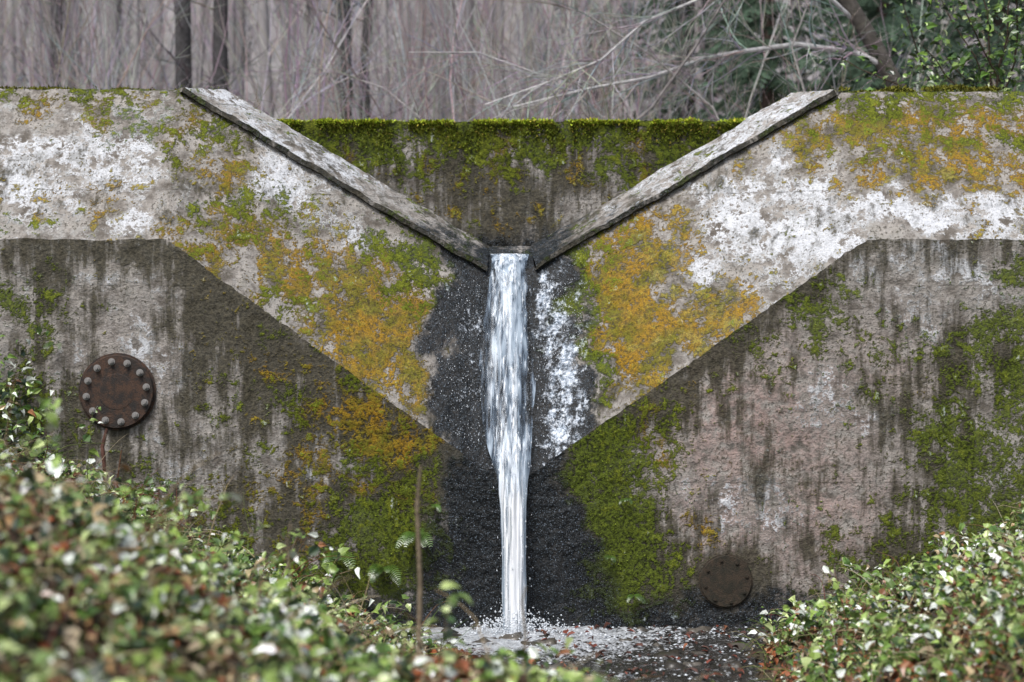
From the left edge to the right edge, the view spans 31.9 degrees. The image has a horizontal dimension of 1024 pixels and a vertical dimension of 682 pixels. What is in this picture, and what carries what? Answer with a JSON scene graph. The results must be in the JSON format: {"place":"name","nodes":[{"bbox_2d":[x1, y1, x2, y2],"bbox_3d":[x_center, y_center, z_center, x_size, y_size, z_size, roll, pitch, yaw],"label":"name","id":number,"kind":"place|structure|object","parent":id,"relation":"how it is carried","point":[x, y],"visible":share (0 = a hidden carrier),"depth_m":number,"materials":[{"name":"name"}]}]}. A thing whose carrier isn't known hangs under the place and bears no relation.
{"place":"outdoors","nodes":[
{"label":"outdoors","id":0,"kind":"place"},
{"bbox_2d":[0,436,1023,681],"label":"ground","id":1,"kind":"structure","parent":0,"point":[34,647],"depth_m":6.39,"materials":[{"name":"green plant"}]},
{"bbox_2d":[100,428,121,496],"bbox_3d":[-3.071,1.004,13.730,0.218,0.665,0.083,0,0,34],"label":"rusty post","id":2,"kind":"object","parent":1,"relation":"on","point":[102,446],"visible":0.49,"depth_m":13.76,"materials":[{"name":"metal"}]},
{"bbox_2d":[0,418,441,659],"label":"ivy undergrowth","id":3,"kind":"object","parent":1,"relation":"on","point":[276,573],"visible":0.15,"depth_m":12.43,"materials":[{"name":"green plant"}]},
{"bbox_2d":[0,464,605,681],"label":"ivy undergrowth","id":4,"kind":"object","parent":1,"relation":"on","point":[148,601],"visible":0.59,"depth_m":6.70,"materials":[{"name":"green plant"}]},
{"bbox_2d":[0,87,1023,628],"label":"concrete dam","id":5,"kind":"structure","parent":1,"relation":"on","point":[774,445],"depth_m":14.01,"materials":[{"name":"grey concrete"}]},
{"bbox_2d":[0,326,63,461],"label":"climbing ivy","id":6,"kind":"object","parent":5,"relation":"attached to","point":[30,381],"visible":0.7,"depth_m":13.77,"materials":[{"name":"green plant"}]},
{"bbox_2d":[44,342,60,348],"bbox_3d":[-3.558,0.035,13.902,0.152,0.060,0.134,0,0,0],"label":"fern","id":7,"kind":"object","parent":5,"relation":"attached to","point":[48,344],"visible":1,"depth_m":13.88,"materials":[{"name":"green plant"}]},
{"bbox_2d":[79,353,155,429],"bbox_3d":[-3.080,0.395,13.969,0.604,0.604,0.122,0,0,0],"label":"pipe flange cover","id":8,"kind":"object","parent":5,"relation":"attached to","point":[119,389],"visible":0.98,"depth_m":13.95,"materials":[{"name":"metal"}]},
{"bbox_2d":[321,551,355,566],"bbox_3d":[-1.341,1.696,13.867,0.291,0.132,0.206,0,0,0],"label":"fern","id":9,"kind":"object","parent":5,"relation":"attached to","point":[330,558],"visible":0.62,"depth_m":13.82,"materials":[{"name":"green plant"}]},
{"bbox_2d":[367,563,401,584],"bbox_3d":[-0.985,1.803,13.856,0.276,0.164,0.230,0,0,0],"label":"fern","id":10,"kind":"object","parent":5,"relation":"attached to","point":[376,574],"visible":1,"depth_m":13.86,"materials":[{"name":"green plant"}]},
{"bbox_2d":[428,500,440,512],"bbox_3d":[-0.614,1.285,13.915,0.128,0.101,0.104,0,0,-23],"label":"fern","id":11,"kind":"object","parent":5,"relation":"attached to","point":[438,507],"visible":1,"depth_m":13.91,"materials":[{"name":"green plant"}]},
{"bbox_2d":[0,83,1000,91],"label":"crest moss","id":12,"kind":"object","parent":5,"relation":"on","point":[950,88],"visible":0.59,"depth_m":14.85,"materials":[{"name":"green plant"}]},
{"bbox_2d":[0,84,1023,613],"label":"wall moss","id":13,"kind":"object","parent":5,"relation":"attached to","point":[572,444],"depth_m":14.00,"materials":[{"name":"green plant"}]},
{"bbox_2d":[395,528,432,548],"bbox_3d":[-0.763,1.524,13.859,0.282,0.157,0.211,0,0,-25],"label":"fern","id":14,"kind":"object","parent":13,"relation":"attached to","point":[408,537],"visible":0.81,"depth_m":13.86,"materials":[{"name":"green plant"}]},
{"bbox_2d":[603,555,615,562],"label":"fern","id":15,"kind":"object","parent":13,"relation":"attached to","point":[609,556],"visible":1,"depth_m":13.91,"materials":[{"name":"green plant"}]},
{"bbox_2d":[627,593,643,602],"bbox_3d":[0.961,2.001,13.918,0.158,0.077,0.107,0,0,0],"label":"fern","id":16,"kind":"object","parent":13,"relation":"attached to","point":[638,596],"visible":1,"depth_m":13.90,"materials":[{"name":"green plant"}]},
{"bbox_2d":[427,253,606,642],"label":"waterfall","id":17,"kind":"structure","parent":5,"relation":"attached to","point":[513,470],"depth_m":13.97,"materials":[{"name":"white liquid"}]},
{"bbox_2d":[699,554,752,607],"bbox_3d":[1.670,1.875,13.988,0.424,0.424,0.049,0,0,0],"label":"pipe flange cover","id":18,"kind":"object","parent":5,"relation":"attached to","point":[725,581],"visible":1,"depth_m":13.98,"materials":[{"name":"metal"}]},
{"bbox_2d":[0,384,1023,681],"bbox_3d":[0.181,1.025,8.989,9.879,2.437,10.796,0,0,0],"label":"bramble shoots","id":19,"kind":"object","parent":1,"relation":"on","point":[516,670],"visible":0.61,"depth_m":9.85,"materials":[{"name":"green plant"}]},
{"bbox_2d":[286,466,526,666],"bbox_3d":[-0.472,1.050,8.203,1.075,0.931,0.418,0,0,0],"label":"dry stalk","id":20,"kind":"object","parent":19,"relation":"on","point":[420,582],"visible":0.81,"depth_m":8.39,"materials":[{"name":"brown plant"}]},
{"bbox_2d":[0,451,1023,681],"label":"fallen leaves","id":21,"kind":"object","parent":1,"relation":"on","point":[71,637],"visible":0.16,"depth_m":7.16,"materials":[{"name":"plant"}]},
{"bbox_2d":[0,373,1023,681],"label":"bramble stems","id":22,"kind":"object","parent":1,"relation":"on","point":[182,531],"visible":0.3,"depth_m":8.18,"materials":[{"name":"green plant"}]},
{"bbox_2d":[770,510,1023,681],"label":"bramble undergrowth","id":23,"kind":"object","parent":1,"relation":"on","point":[957,668],"visible":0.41,"depth_m":10.54,"materials":[{"name":"green plant"}]},
{"bbox_2d":[3,0,1023,120],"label":"hillside","id":24,"kind":"structure","parent":0,"point":[273,31],"depth_m":48.63,"materials":[{"name":"grey plant"}]},
{"bbox_2d":[0,0,100,88],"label":"bare tree","id":25,"kind":"object","parent":24,"relation":"on","point":[57,4],"visible":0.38,"depth_m":29.92,"materials":[{"name":"grey plant"}]},
{"bbox_2d":[102,0,313,88],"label":"bare tree","id":26,"kind":"object","parent":24,"relation":"on","point":[182,34],"visible":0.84,"depth_m":27.88,"materials":[{"name":"grey plant"}]},
{"bbox_2d":[168,0,264,90],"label":"bare tree","id":27,"kind":"object","parent":24,"relation":"on","point":[217,46],"visible":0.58,"depth_m":27.91,"materials":[{"name":"grey plant"}]},
{"bbox_2d":[211,0,395,119],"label":"bare tree","id":28,"kind":"object","parent":24,"relation":"on","point":[342,46],"visible":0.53,"depth_m":28.42,"materials":[{"name":"grey plant"}]},
{"bbox_2d":[267,0,455,119],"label":"bare tree","id":29,"kind":"object","parent":24,"relation":"on","point":[365,37],"visible":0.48,"depth_m":28.24,"materials":[{"name":"grey plant"}]},
{"bbox_2d":[0,0,985,120],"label":"distant trees","id":30,"kind":"object","parent":24,"relation":"on","point":[471,21],"visible":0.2,"depth_m":33.72,"materials":[{"name":"grey plant"}]},
{"bbox_2d":[0,0,1023,121],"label":"brushwood","id":31,"kind":"object","parent":24,"relation":"on","point":[63,57],"visible":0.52,"depth_m":27.49,"materials":[{"name":"grey plant"}]},
{"bbox_2d":[0,1,1023,121],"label":"scrub","id":32,"kind":"object","parent":24,"relation":"on","point":[511,107],"visible":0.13,"depth_m":18.91,"materials":[{"name":"plant"}]},
{"bbox_2d":[286,120,739,268],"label":"concrete wall","id":33,"kind":"structure","parent":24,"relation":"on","point":[524,195],"depth_m":16.60,"materials":[{"name":"grey concrete"}]},
{"bbox_2d":[276,117,744,220],"bbox_3d":[-0.001,-1.416,16.778,7.043,1.359,0.483,0,0,0],"label":"wall top moss","id":34,"kind":"object","parent":33,"relation":"on","point":[533,121],"depth_m":16.58,"materials":[{"name":"green plant"}]},
{"bbox_2d":[209,0,906,121],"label":"bare branches","id":35,"kind":"object","parent":24,"relation":"on","point":[866,32],"visible":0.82,"depth_m":20.65,"materials":[{"name":"grey plant"}]},
{"bbox_2d":[507,0,670,121],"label":"spruce tree","id":36,"kind":"object","parent":24,"relation":"on","point":[603,40],"visible":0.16,"depth_m":40.73,"materials":[{"name":"plant"}]},
{"bbox_2d":[598,0,693,118],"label":"bare tree","id":37,"kind":"object","parent":24,"relation":"on","point":[685,34],"visible":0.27,"depth_m":30.93,"materials":[{"name":"grey plant"}]},
{"bbox_2d":[598,0,778,121],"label":"spruce tree","id":38,"kind":"object","parent":24,"relation":"on","point":[671,15],"visible":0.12,"depth_m":31.78,"materials":[{"name":"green plant"}]},
{"bbox_2d":[659,0,866,121],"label":"spruce tree","id":39,"kind":"object","parent":24,"relation":"on","point":[770,92],"visible":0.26,"depth_m":27.75,"materials":[{"name":"green plant"}]},
{"bbox_2d":[788,0,982,91],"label":"spruce tree","id":40,"kind":"object","parent":24,"relation":"on","point":[927,48],"visible":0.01,"depth_m":31.82,"materials":[{"name":"green plant"}]},
{"bbox_2d":[771,0,1010,91],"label":"spruce tree","id":41,"kind":"object","parent":24,"relation":"on","point":[890,23],"visible":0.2,"depth_m":26.61,"materials":[{"name":"green plant"}]},
{"bbox_2d":[809,0,1023,91],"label":"leafy shrub","id":42,"kind":"object","parent":24,"relation":"on","point":[999,72],"visible":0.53,"depth_m":17.61,"materials":[{"name":"green plant"}]},
{"bbox_2d":[890,0,1023,91],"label":"spruce tree","id":43,"kind":"object","parent":24,"relation":"on","point":[995,38],"visible":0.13,"depth_m":28.84,"materials":[{"name":"green plant"}]},
{"bbox_2d":[390,622,781,681],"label":"stream","id":44,"kind":"structure","parent":0,"point":[600,639],"depth_m":12.93,"materials":[{"name":"grey liquid"}]},
{"bbox_2d":[422,623,770,681],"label":"stream stones","id":45,"kind":"object","parent":44,"relation":"in","point":[671,664],"visible":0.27,"depth_m":13.05,"materials":[{"name":"grey stone"}]},
{"bbox_2d":[444,626,776,679],"bbox_3d":[0.816,2.223,12.240,2.683,0.013,3.428,0,0,0],"label":"stream foam","id":46,"kind":"object","parent":44,"relation":"on","point":[691,639],"visible":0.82,"depth_m":13.38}
]}

